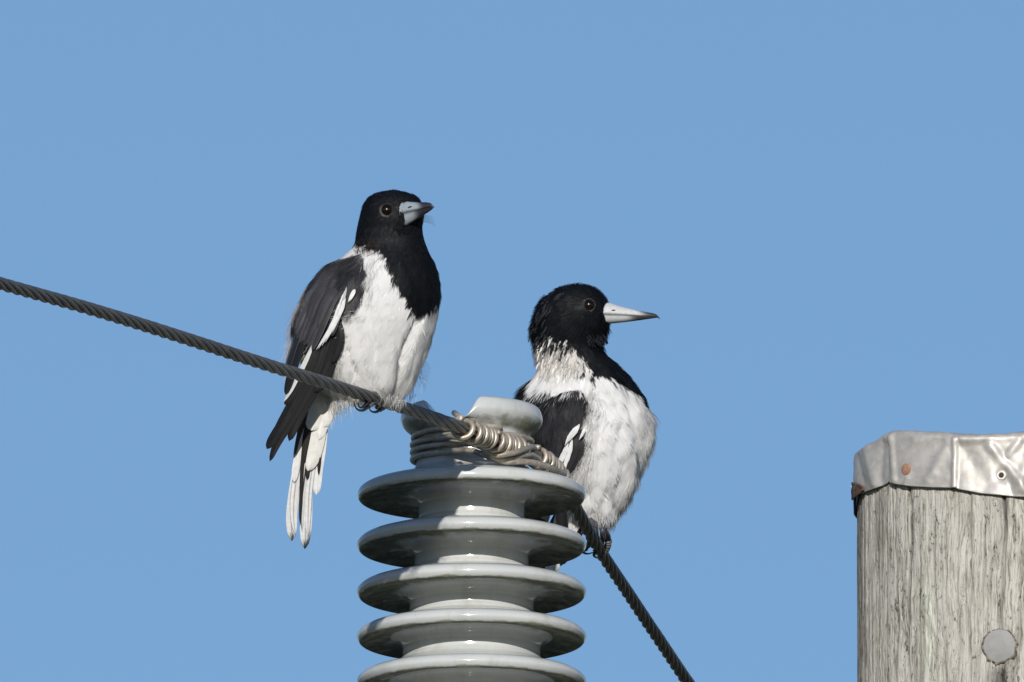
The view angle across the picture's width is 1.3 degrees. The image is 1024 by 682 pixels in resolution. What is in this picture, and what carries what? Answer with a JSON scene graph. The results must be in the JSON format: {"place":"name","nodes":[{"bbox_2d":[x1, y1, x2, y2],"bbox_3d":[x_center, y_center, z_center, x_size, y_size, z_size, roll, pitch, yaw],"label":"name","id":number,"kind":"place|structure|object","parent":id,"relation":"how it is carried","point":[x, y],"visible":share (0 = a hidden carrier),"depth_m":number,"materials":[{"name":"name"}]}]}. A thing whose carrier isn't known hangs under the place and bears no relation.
{"place":"outdoors","nodes":[
{"label":"outdoors","id":0,"kind":"place"},
{"bbox_2d":[357,396,585,681],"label":"post insulator","id":1,"kind":"object","parent":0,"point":[471,590],"visible":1,"depth_m":39.95,"materials":[{"name":"ceramic"}]},
{"bbox_2d":[0,277,694,681],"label":"overhead cable","id":2,"kind":"object","parent":1,"relation":"attached to","point":[414,411],"visible":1,"depth_m":39.42,"materials":[{"name":"black metal"}]},
{"bbox_2d":[266,189,441,548],"bbox_3d":[-0.131,0.022,39.630,0.116,0.304,0.171,10,-15,-40],"label":"butcherbird","id":3,"kind":"object","parent":2,"relation":"attached to","point":[366,313],"visible":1,"depth_m":39.60,"materials":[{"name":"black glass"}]},
{"bbox_2d":[511,282,659,571],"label":"butcherbird","id":4,"kind":"object","parent":2,"relation":"attached to","point":[581,391],"visible":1,"depth_m":40.24,"materials":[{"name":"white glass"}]},
{"bbox_2d":[409,410,572,478],"bbox_3d":[-0.017,0.094,39.959,0.145,0.048,0.223,0,-11,0],"label":"tie wire","id":5,"kind":"object","parent":1,"relation":"attached to","point":[512,448],"visible":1,"depth_m":39.95,"materials":[{"name":"metal"}]},
{"bbox_2d":[0,0,1023,681],"label":"sky","id":6,"kind":"structure","parent":0,"point":[817,206],"materials":[{"name":"blue"}]},
{"label":"ground","id":7,"kind":"structure","parent":0,"visible":0},
{"bbox_2d":[851,430,1023,681],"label":"utility pole","id":8,"kind":"object","parent":7,"relation":"on","point":[939,516],"visible":1,"depth_m":39.87,"materials":[{"name":"wood"}]}
]}

